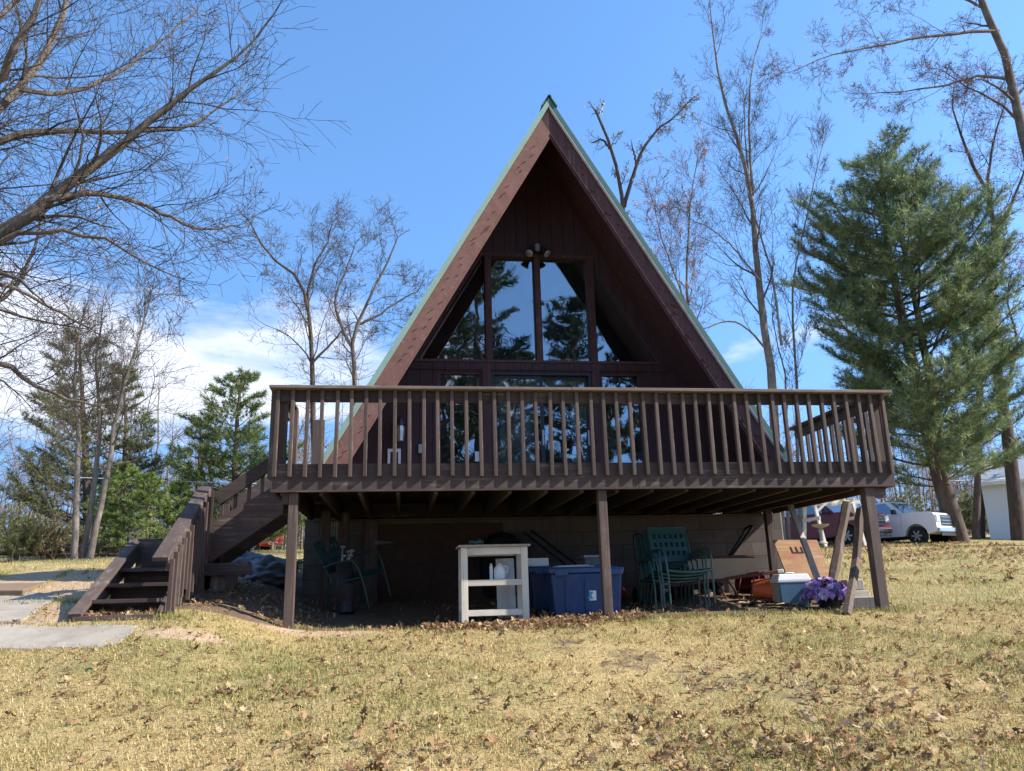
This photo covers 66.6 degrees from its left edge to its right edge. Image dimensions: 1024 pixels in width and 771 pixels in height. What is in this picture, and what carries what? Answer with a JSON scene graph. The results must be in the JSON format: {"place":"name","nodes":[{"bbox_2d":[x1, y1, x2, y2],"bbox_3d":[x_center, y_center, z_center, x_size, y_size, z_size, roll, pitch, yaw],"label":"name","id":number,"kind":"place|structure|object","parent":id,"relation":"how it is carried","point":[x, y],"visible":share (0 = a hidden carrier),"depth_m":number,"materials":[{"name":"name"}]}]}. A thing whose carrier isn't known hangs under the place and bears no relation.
{"place":"outdoors","nodes":[
{"label":"outdoors","id":0,"kind":"place"},
{"bbox_2d":[0,592,59,623],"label":"path","id":1,"kind":"structure","parent":0,"point":[14,609],"depth_m":7.99,"materials":[{"name":"concrete"}]},
{"bbox_2d":[0,624,136,650],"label":"path","id":2,"kind":"structure","parent":0,"point":[18,636],"depth_m":6.75,"materials":[{"name":"concrete"}]},
{"bbox_2d":[469,539,480,544],"bbox_3d":[-0.426,1.808,8.979,0.149,0.083,0.074,1,-15,-8],"label":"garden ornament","id":3,"kind":"object","parent":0,"point":[476,542],"visible":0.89,"depth_m":8.96,"materials":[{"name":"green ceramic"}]},
{"bbox_2d":[0,535,1023,770],"bbox_3d":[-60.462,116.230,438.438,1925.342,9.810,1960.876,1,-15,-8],"label":"ground","id":4,"kind":"structure","parent":0,"point":[388,614],"depth_m":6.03,"materials":[{"name":"beige plant"}]},
{"bbox_2d":[0,502,23,556],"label":"bush","id":5,"kind":"object","parent":4,"relation":"on","point":[5,512],"visible":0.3,"depth_m":34.51,"materials":[{"name":"green plant"}]},
{"bbox_2d":[0,500,64,561],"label":"bush","id":6,"kind":"object","parent":4,"relation":"on","point":[14,542],"visible":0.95,"depth_m":32.37,"materials":[{"name":"green plant"}]},
{"bbox_2d":[0,568,91,595],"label":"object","id":7,"kind":"structure","parent":4,"relation":"on","point":[13,589],"depth_m":9.40,"materials":[{"name":"beige concrete"}]},
{"bbox_2d":[0,508,103,560],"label":"bush","id":8,"kind":"object","parent":4,"relation":"on","point":[60,541],"visible":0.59,"depth_m":33.25,"materials":[{"name":"brown plant"}]},
{"bbox_2d":[0,545,123,560],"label":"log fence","id":9,"kind":"object","parent":4,"relation":"on","point":[110,553],"visible":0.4,"depth_m":33.57,"materials":[{"name":"brown wood"}]},
{"bbox_2d":[44,521,91,557],"bbox_3d":[-20.307,7.058,35.654,2.722,1.793,2.972,1,-15,-8],"label":"bush","id":10,"kind":"object","parent":4,"relation":"on","point":[62,530],"visible":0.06,"depth_m":35.44,"materials":[{"name":"green plant"}]},
{"bbox_2d":[0,323,162,549],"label":"pine tree","id":11,"kind":"object","parent":4,"relation":"on","point":[37,472],"visible":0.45,"depth_m":38.15,"materials":[{"name":"green plant"}]},
{"bbox_2d":[70,483,135,556],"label":"young spruce","id":12,"kind":"object","parent":4,"relation":"on","point":[84,505],"visible":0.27,"depth_m":36.82,"materials":[{"name":"green plant"}]},
{"bbox_2d":[28,252,208,559],"bbox_3d":[-17.125,0.782,33.577,7.004,13.490,5.473,1,-15,-8],"label":"bare tree","id":13,"kind":"object","parent":4,"relation":"on","point":[89,518],"visible":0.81,"depth_m":33.31,"materials":[{"name":"grey plant"}]},
{"bbox_2d":[83,461,159,556],"bbox_3d":[-17.527,5.604,35.163,3.520,4.586,4.113,1,-15,-8],"label":"young spruce","id":14,"kind":"object","parent":4,"relation":"on","point":[117,482],"visible":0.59,"depth_m":35.06,"materials":[{"name":"green plant"}]},
{"bbox_2d":[79,361,182,544],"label":"pine tree","id":15,"kind":"object","parent":4,"relation":"on","point":[143,416],"visible":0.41,"depth_m":40.48,"materials":[{"name":"green plant"}]},
{"bbox_2d":[104,472,184,550],"bbox_3d":[-15.882,5.721,34.393,3.079,3.958,3.470,-15,-20,41],"label":"young spruce","id":16,"kind":"object","parent":4,"relation":"on","point":[153,481],"visible":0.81,"depth_m":34.29,"materials":[{"name":"green plant"}]},
{"bbox_2d":[0,0,350,488],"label":"bare oak","id":17,"kind":"object","parent":4,"relation":"on","point":[12,229],"visible":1,"depth_m":12.46,"materials":[{"name":"brown plant"}]},
{"bbox_2d":[67,455,287,621],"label":"staircase","id":18,"kind":"structure","parent":4,"relation":"on","point":[198,547],"depth_m":8.73,"materials":[{"name":"brown wood"}]},
{"bbox_2d":[145,477,214,538],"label":"young spruce","id":19,"kind":"object","parent":4,"relation":"on","point":[180,485],"visible":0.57,"depth_m":36.28,"materials":[{"name":"green plant"}]},
{"bbox_2d":[149,411,229,536],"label":"pine tree","id":20,"kind":"object","parent":4,"relation":"on","point":[181,450],"visible":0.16,"depth_m":42.52,"materials":[{"name":"green plant"}]},
{"bbox_2d":[160,366,306,548],"bbox_3d":[-13.690,3.838,39.911,8.468,9.642,8.238,1,-15,-8],"label":"pine tree","id":21,"kind":"object","parent":4,"relation":"on","point":[250,436],"visible":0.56,"depth_m":38.74,"materials":[{"name":"green plant"}]},
{"bbox_2d":[231,552,264,576],"bbox_3d":[-4.140,2.763,12.044,0.864,0.440,0.924,-7,-16,21],"label":"tarp bundle","id":22,"kind":"object","parent":4,"relation":"on","point":[248,557],"visible":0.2,"depth_m":11.86,"materials":[{"name":"blue plastic"}]},
{"bbox_2d":[251,536,283,550],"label":"pickup truck","id":23,"kind":"object","parent":4,"relation":"on","point":[265,546],"visible":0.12,"depth_m":53.08,"materials":[{"name":"red paint"}]},
{"bbox_2d":[242,554,297,585],"bbox_3d":[-3.474,2.647,11.141,0.790,0.430,1.007,1,-15,-8],"label":"tarp bundle","id":24,"kind":"object","parent":4,"relation":"on","point":[268,569],"visible":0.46,"depth_m":10.81,"materials":[{"name":"blue plastic"}]},
{"bbox_2d":[276,522,304,549],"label":"bush","id":25,"kind":"object","parent":4,"relation":"on","point":[278,548],"visible":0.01,"depth_m":61.52,"materials":[{"name":"green plant"}]},
{"bbox_2d":[188,158,394,453],"bbox_3d":[-9.074,-1.675,33.518,9.759,18.091,5.105,-6,-16,17],"label":"bare tree","id":26,"kind":"object","parent":4,"relation":"on","point":[311,354],"visible":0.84,"depth_m":34.02,"materials":[{"name":"brown plant"}]},
{"bbox_2d":[296,559,302,569],"bbox_3d":[-4.302,2.955,12.584,2.314,0.600,1.781,8,-18,-33],"label":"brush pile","id":27,"kind":"object","parent":4,"relation":"on","point":[299,560],"visible":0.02,"depth_m":12.64,"materials":[{"name":"brown plant"}]},
{"bbox_2d":[336,545,354,613],"bbox_3d":[-2.134,2.483,9.956,0.241,0.890,0.418,6,-17,-27],"label":"golf bag","id":28,"kind":"object","parent":4,"relation":"on","point":[345,597],"visible":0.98,"depth_m":9.81,"materials":[{"name":"plastic"}]},
{"bbox_2d":[312,536,390,611],"bbox_3d":[-2.079,2.403,10.131,0.666,0.941,0.625,-15,-4,19],"label":"patio chair","id":29,"kind":"object","parent":4,"relation":"on","point":[358,575],"visible":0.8,"depth_m":10.11,"materials":[{"name":"green"}]},
{"bbox_2d":[284,192,437,404],"bbox_3d":[-5.811,-0.990,30.691,7.069,15.443,5.105,1,-15,-8],"label":"bare tree","id":30,"kind":"object","parent":4,"relation":"on","point":[352,352],"visible":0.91,"depth_m":31.70,"materials":[{"name":"brown plant"}]},
{"bbox_2d":[455,544,529,623],"bbox_3d":[-0.219,2.299,8.942,0.820,0.904,0.500,1,-15,-8],"label":"shelf cart","id":31,"kind":"object","parent":4,"relation":"on","point":[520,581],"visible":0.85,"depth_m":8.78,"materials":[{"name":"white paint"}]},
{"bbox_2d":[489,563,492,579],"bbox_3d":[-0.240,2.146,8.980,0.035,0.185,0.060,1,-15,-8],"label":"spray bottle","id":32,"kind":"object","parent":31,"relation":"on","point":[491,571],"visible":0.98,"depth_m":8.95,"materials":[{"name":"white plastic"}]},
{"bbox_2d":[494,561,508,579],"bbox_3d":[-0.136,2.133,8.980,0.149,0.205,0.138,11,-20,-40],"label":"plastic jug","id":33,"kind":"object","parent":31,"relation":"on","point":[500,572],"visible":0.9,"depth_m":8.93,"materials":[{"name":"plastic"}]},
{"bbox_2d":[0,511,987,550],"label":"undergrowth","id":34,"kind":"object","parent":4,"relation":"on","point":[134,533],"depth_m":55.99,"materials":[{"name":"brown plant"}]},
{"bbox_2d":[496,558,515,619],"bbox_3d":[-0.074,2.441,9.342,0.220,0.721,0.115,1,-15,-8],"label":"propped board","id":35,"kind":"object","parent":4,"relation":"on","point":[506,597],"visible":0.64,"depth_m":9.32,"materials":[{"name":"white plastic"}]},
{"bbox_2d":[0,540,1023,770],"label":"fallen leaves","id":36,"kind":"object","parent":4,"relation":"on","point":[550,621],"visible":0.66,"depth_m":5.50,"materials":[{"name":"brown plant"}]},
{"bbox_2d":[0,333,1023,552],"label":"woods","id":37,"kind":"object","parent":4,"relation":"on","point":[957,485],"visible":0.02,"depth_m":62.71,"materials":[{"name":"brown plant"}]},
{"bbox_2d":[479,529,577,597],"bbox_3d":[0.272,2.512,10.952,1.565,0.984,0.593,-8,-16,22],"label":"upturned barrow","id":38,"kind":"object","parent":4,"relation":"on","point":[487,561],"visible":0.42,"depth_m":11.01,"materials":[{"name":"black metal"}]},
{"bbox_2d":[302,94,787,602],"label":"frame house","id":39,"kind":"structure","parent":4,"relation":"on","point":[552,272],"depth_m":12.56,"materials":[{"name":"brown wood"}]},
{"bbox_2d":[387,449,400,463],"bbox_3d":[-1.816,1.118,12.005,0.200,0.290,0.029,1,-15,-8],"label":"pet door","id":40,"kind":"structure","parent":39,"relation":"in","point":[390,451],"depth_m":12.00,"materials":[{"name":"white plastic"}]},
{"bbox_2d":[363,521,502,602],"bbox_3d":[-1.112,2.681,11.197,2.000,1.460,0.084,1,-15,-8],"label":"cellar door","id":41,"kind":"structure","parent":39,"relation":"in","point":[420,561],"depth_m":11.21,"materials":[{"name":"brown wood"}]},
{"bbox_2d":[438,371,482,462],"bbox_3d":[-0.818,0.760,12.332,0.710,2.017,0.100,1,-15,-8],"label":"window","id":42,"kind":"structure","parent":39,"relation":"in","point":[447,373],"depth_m":12.51,"materials":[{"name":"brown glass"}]},
{"bbox_2d":[415,252,660,364],"bbox_3d":[0.433,-1.280,13.033,4.086,1.918,0.145,1,-15,-8],"label":"gable window","id":43,"kind":"structure","parent":39,"relation":"in","point":[589,279],"depth_m":12.95,"materials":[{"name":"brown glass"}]},
{"bbox_2d":[490,372,595,462],"bbox_3d":[0.490,0.805,12.542,1.668,2.067,0.191,1,-15,-8],"label":"sliding door","id":44,"kind":"structure","parent":39,"relation":"in","point":[539,379],"depth_m":12.65,"materials":[{"name":"glass"}]},
{"bbox_2d":[599,373,644,461],"bbox_3d":[1.804,0.784,12.697,0.705,2.017,0.100,1,-15,-8],"label":"window","id":45,"kind":"structure","parent":39,"relation":"in","point":[630,375],"depth_m":12.88,"materials":[{"name":"brown glass"}]},
{"bbox_2d":[528,565,599,610],"bbox_3d":[0.666,2.551,9.819,0.984,0.539,0.537,1,-15,-8],"label":"storage tote","id":46,"kind":"object","parent":4,"relation":"on","point":[538,599],"visible":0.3,"depth_m":9.57,"materials":[{"name":"blue plastic"}]},
{"bbox_2d":[528,558,548,566],"bbox_3d":[0.307,2.228,9.809,0.280,0.100,0.200,1,-15,-8],"label":"white box","id":47,"kind":"object","parent":46,"relation":"on","point":[532,562],"visible":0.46,"depth_m":9.71,"materials":[{"name":"plastic"}]},
{"bbox_2d":[581,555,599,564],"bbox_3d":[1.012,2.220,9.900,0.240,0.125,0.200,1,-15,-8],"label":"toolbox","id":48,"kind":"object","parent":46,"relation":"on","point":[591,559],"visible":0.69,"depth_m":9.81,"materials":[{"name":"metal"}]},
{"bbox_2d":[267,385,895,628],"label":"raised deck","id":49,"kind":"structure","parent":4,"relation":"on","point":[317,487],"depth_m":9.08,"materials":[{"name":"brown wood"}]},
{"bbox_2d":[330,521,338,545],"bbox_3d":[-2.482,2.058,10.815,0.150,0.340,0.035,1,-15,-8],"label":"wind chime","id":50,"kind":"object","parent":49,"relation":"hanging from","point":[334,524],"visible":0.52,"depth_m":10.82,"materials":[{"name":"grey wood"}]},
{"bbox_2d":[543,566,623,615],"bbox_3d":[0.857,2.446,9.294,0.894,0.554,0.507,1,-15,-8],"label":"storage tote","id":51,"kind":"object","parent":4,"relation":"on","point":[575,590],"visible":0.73,"depth_m":9.10,"materials":[{"name":"blue plastic"}]},
{"bbox_2d":[554,564,593,566],"bbox_3d":[0.735,2.171,9.371,0.484,0.028,0.197,-1,-15,-1],"label":"flat board","id":52,"kind":"object","parent":51,"relation":"on","point":[572,565],"visible":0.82,"depth_m":9.36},
{"bbox_2d":[621,582,626,598],"bbox_3d":[1.426,2.836,10.827,0.335,0.300,0.272,1,-15,-8],"label":"red ball","id":53,"kind":"object","parent":4,"relation":"on","point":[623,591],"visible":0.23,"depth_m":10.75,"materials":[{"name":"paint"}]},
{"bbox_2d":[584,68,706,215],"bbox_3d":[6.913,-4.167,36.230,6.501,23.676,3.941,1,-15,-8],"label":"half dead tree","id":54,"kind":"object","parent":4,"relation":"on","point":[623,198],"visible":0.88,"depth_m":37.89,"materials":[{"name":"brown plant"}]},
{"bbox_2d":[632,533,677,603],"bbox_3d":[1.844,2.372,10.127,0.535,0.916,0.365,1,-15,-8],"label":"hand truck","id":55,"kind":"object","parent":4,"relation":"on","point":[635,594],"visible":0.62,"depth_m":10.08,"materials":[{"name":"black metal"}]},
{"bbox_2d":[635,537,701,611],"bbox_3d":[1.905,2.313,9.597,0.625,0.941,0.666,1,-15,-11],"label":"patio chair","id":56,"kind":"object","parent":4,"relation":"on","point":[641,559],"visible":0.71,"depth_m":9.57,"materials":[{"name":"green metal"}]},
{"bbox_2d":[639,533,707,610],"bbox_3d":[1.956,2.266,9.564,0.625,0.941,0.666,2,-15,-12],"label":"patio chair","id":57,"kind":"object","parent":56,"relation":"on","point":[657,566],"visible":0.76,"depth_m":9.56,"materials":[{"name":"green metal"}]},
{"bbox_2d":[642,530,710,607],"bbox_3d":[1.986,2.219,9.529,0.625,0.941,0.666,1,-15,-11],"label":"patio chair","id":58,"kind":"object","parent":57,"relation":"on","point":[647,546],"visible":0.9,"depth_m":9.65,"materials":[{"name":"green metal"}]},
{"bbox_2d":[646,527,715,603],"bbox_3d":[2.037,2.171,9.497,0.625,0.941,0.666,2,-15,-12],"label":"patio chair","id":59,"kind":"object","parent":58,"relation":"on","point":[665,557],"visible":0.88,"depth_m":9.75,"materials":[{"name":"green"}]},
{"bbox_2d":[630,112,727,322],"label":"budding tree","id":60,"kind":"object","parent":4,"relation":"on","point":[693,260],"visible":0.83,"depth_m":40.70,"materials":[{"name":"brown plant"}]},
{"bbox_2d":[678,525,753,596],"bbox_3d":[2.918,2.532,11.305,1.270,0.992,0.560,1,-15,-8],"label":"lawn mower","id":61,"kind":"object","parent":4,"relation":"on","point":[735,548],"visible":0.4,"depth_m":10.99,"materials":[{"name":"black metal"}]},
{"bbox_2d":[650,558,783,600],"bbox_3d":[2.700,2.620,10.492,1.754,0.537,0.643,1,-15,-8],"label":"wheelbarrow","id":62,"kind":"object","parent":4,"relation":"on","point":[727,569],"visible":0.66,"depth_m":10.31,"materials":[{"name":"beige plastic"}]},
{"bbox_2d":[692,555,747,557],"bbox_3d":[2.791,2.306,10.468,0.773,0.029,0.060,1,-15,-9],"label":"wood board","id":63,"kind":"object","parent":62,"relation":"on","point":[724,556],"visible":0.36,"depth_m":10.45,"materials":[{"name":"brown wood"}]},
{"bbox_2d":[696,556,753,558],"bbox_3d":[2.830,2.296,10.376,0.790,0.022,0.060,0,-15,-5],"label":"wood board","id":64,"kind":"object","parent":62,"relation":"on","point":[728,557],"visible":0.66,"depth_m":10.35,"materials":[{"name":"brown wood"}]},
{"bbox_2d":[653,0,827,539],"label":"bare tree","id":65,"kind":"object","parent":4,"relation":"on","point":[753,223],"visible":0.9,"depth_m":35.45,"materials":[{"name":"grey plant"}]},
{"bbox_2d":[735,575,766,593],"bbox_3d":[3.375,2.815,11.014,0.372,0.303,0.307,-14,-20,40],"label":"bucket","id":66,"kind":"object","parent":4,"relation":"on","point":[745,585],"visible":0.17,"depth_m":10.96,"materials":[{"name":"red paint"}]},
{"bbox_2d":[734,601,773,604],"bbox_3d":[3.116,2.757,9.905,0.500,0.037,0.300,3,-16,-18],"label":"cardboard sheet","id":67,"kind":"object","parent":4,"relation":"on","point":[753,602],"visible":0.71,"depth_m":9.84,"materials":[{"name":"brown cardboard"}]},
{"bbox_2d":[751,578,772,598],"bbox_3d":[3.387,2.701,10.353,0.372,0.303,0.307,-6,-15,15],"label":"bucket","id":68,"kind":"object","parent":4,"relation":"on","point":[761,588],"visible":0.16,"depth_m":10.27,"materials":[{"name":"orange plastic"}]},
{"bbox_2d":[761,603,801,606],"bbox_3d":[3.255,2.648,9.423,0.450,0.037,0.200,-3,-15,6],"label":"cardboard sheet","id":69,"kind":"object","parent":4,"relation":"on","point":[787,604],"visible":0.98,"depth_m":9.38,"materials":[{"name":"brown cardboard"}]},
{"bbox_2d":[770,572,810,606],"bbox_3d":[3.508,2.560,9.787,0.420,0.418,0.294,-1,-15,-1],"label":"cooler","id":70,"kind":"object","parent":4,"relation":"on","point":[786,588],"visible":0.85,"depth_m":9.67,"materials":[{"name":"blue plastic"}]},
{"bbox_2d":[751,97,834,539],"bbox_3d":[13.630,-3.649,35.798,5.552,22.065,3.116,3,-16,-17],"label":"bare sapling","id":71,"kind":"object","parent":4,"relation":"on","point":[803,337],"visible":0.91,"depth_m":35.93,"materials":[{"name":"grey plant"}]},
{"bbox_2d":[773,540,828,582],"bbox_3d":[4.019,2.482,10.645,0.654,0.776,0.463,1,-15,-8],"label":"plywood sheet","id":72,"kind":"object","parent":4,"relation":"on","point":[792,556],"visible":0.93,"depth_m":10.74,"materials":[{"name":"brown wood"}]},
{"bbox_2d":[787,504,819,578],"bbox_3d":[3.835,2.175,10.092,0.090,1.450,1.281,-3,-15,5],"label":"brace plank","id":73,"kind":"object","parent":4,"relation":"on","point":[804,544],"visible":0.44,"depth_m":10.23,"materials":[{"name":"wood"}]},
{"bbox_2d":[812,524,828,543],"bbox_3d":[11.509,5.525,28.990,0.640,0.700,0.640,1,-15,-8],"label":"bird bath","id":74,"kind":"object","parent":4,"relation":"on","point":[820,530],"visible":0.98,"depth_m":28.89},
{"bbox_2d":[799,576,846,608],"bbox_3d":[3.739,2.485,9.329,0.595,0.393,0.509,1,-15,-8],"label":"flower pot","id":75,"kind":"object","parent":4,"relation":"on","point":[820,593],"visible":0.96,"depth_m":9.20,"materials":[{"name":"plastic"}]},
{"bbox_2d":[802,498,866,547],"bbox_3d":[12.370,5.355,30.203,2.195,1.843,1.697,1,-15,-8],"label":"swing frame","id":76,"kind":"object","parent":4,"relation":"on","point":[852,501],"visible":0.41,"depth_m":30.06,"materials":[{"name":"white paint"}]},
{"bbox_2d":[785,506,891,544],"bbox_3d":[13.869,6.398,35.533,2.480,2.017,6.000,10,-19,-37],"label":"pickup truck","id":77,"kind":"object","parent":4,"relation":"on","point":[830,515],"visible":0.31,"depth_m":34.05,"materials":[{"name":"red paint"}]},
{"bbox_2d":[826,501,850,592],"bbox_3d":[4.090,2.110,9.814,1.035,1.361,0.124,12,-20,-42],"label":"rough timber","id":78,"kind":"object","parent":4,"relation":"on","point":[835,564],"visible":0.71,"depth_m":9.88,"materials":[{"name":"brown wood"}]},
{"bbox_2d":[842,508,862,614],"bbox_3d":[3.986,2.059,9.163,0.167,1.279,1.002,-14,-19,40],"label":"rough timber","id":79,"kind":"object","parent":4,"relation":"on","point":[854,569],"visible":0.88,"depth_m":9.27,"materials":[{"name":"brown wood"}]},
{"bbox_2d":[843,596,874,608],"bbox_3d":[4.197,2.593,9.260,0.460,0.160,0.140,-3,-15,6],"label":"beam offcut","id":80,"kind":"object","parent":4,"relation":"on","point":[866,601],"visible":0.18,"depth_m":9.20,"materials":[{"name":"grey wood"}]},
{"bbox_2d":[753,0,1023,158],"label":"oak tree","id":81,"kind":"object","parent":4,"relation":"on","point":[1013,96],"visible":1,"depth_m":35.51,"materials":[{"name":"brown plant"}]},
{"bbox_2d":[832,502,957,542],"bbox_3d":[17.227,6.490,35.995,2.480,2.017,6.000,8,-18,-33],"label":"pickup truck","id":82,"kind":"object","parent":4,"relation":"on","point":[909,522],"visible":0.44,"depth_m":34.09,"materials":[{"name":"white paint"}]},
{"bbox_2d":[774,119,1023,542],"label":"pine tree","id":83,"kind":"object","parent":4,"relation":"on","point":[957,303],"visible":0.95,"depth_m":34.44,"materials":[{"name":"green plant"}]},
{"bbox_2d":[875,486,931,511],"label":"bush","id":84,"kind":"object","parent":4,"relation":"on","point":[902,500],"visible":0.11,"depth_m":54.22,"materials":[{"name":"green plant"}]},
{"bbox_2d":[921,481,988,534],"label":"bush","id":85,"kind":"object","parent":4,"relation":"on","point":[967,514],"visible":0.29,"depth_m":52.55,"materials":[{"name":"brown plant"}]},
{"bbox_2d":[939,332,988,537],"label":"bare tree","id":86,"kind":"object","parent":4,"relation":"on","point":[982,526],"visible":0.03,"depth_m":46.19,"materials":[{"name":"brown plant"}]},
{"bbox_2d":[916,60,1023,540],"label":"oak tree","id":87,"kind":"object","parent":4,"relation":"on","point":[1014,500],"visible":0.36,"depth_m":43.22,"materials":[{"name":"brown plant"}]},
{"bbox_2d":[958,492,989,533],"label":"bush","id":88,"kind":"object","parent":4,"relation":"on","point":[986,529],"visible":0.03,"depth_m":57.51,"materials":[{"name":"brown plant"}]},
{"bbox_2d":[945,316,1023,539],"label":"tree","id":89,"kind":"object","parent":4,"relation":"on","point":[975,529],"visible":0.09,"depth_m":43.23,"materials":[{"name":"green plant"}]},
{"bbox_2d":[972,454,1023,538],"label":"white shed","id":90,"kind":"structure","parent":4,"relation":"on","point":[994,491],"depth_m":44.04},
{"bbox_2d":[1,474,1004,483],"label":"overhead cable","id":91,"kind":"object","parent":90,"relation":"attached to","point":[256,483],"visible":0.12,"depth_m":37.97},
{"bbox_2d":[0,0,1023,550],"label":"sky","id":92,"kind":"structure","parent":0,"point":[436,98],"materials":[{"name":"blue"}]},
{"bbox_2d":[842,590,869,603],"bbox_3d":[4.308,2.669,9.767,0.260,0.190,0.220,3,-15,-16],"label":"stacked stone","id":93,"kind":"object","parent":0,"point":[861,593],"visible":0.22,"depth_m":9.69,"materials":[{"name":"concrete"}]},
{"bbox_2d":[841,579,864,589],"bbox_3d":[4.299,2.518,9.838,0.220,0.130,0.180,-1,-15,-2],"label":"stacked stone","id":94,"kind":"object","parent":93,"relation":"on","point":[860,584],"visible":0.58,"depth_m":9.76,"materials":[{"name":"grey stone"}]}
]}

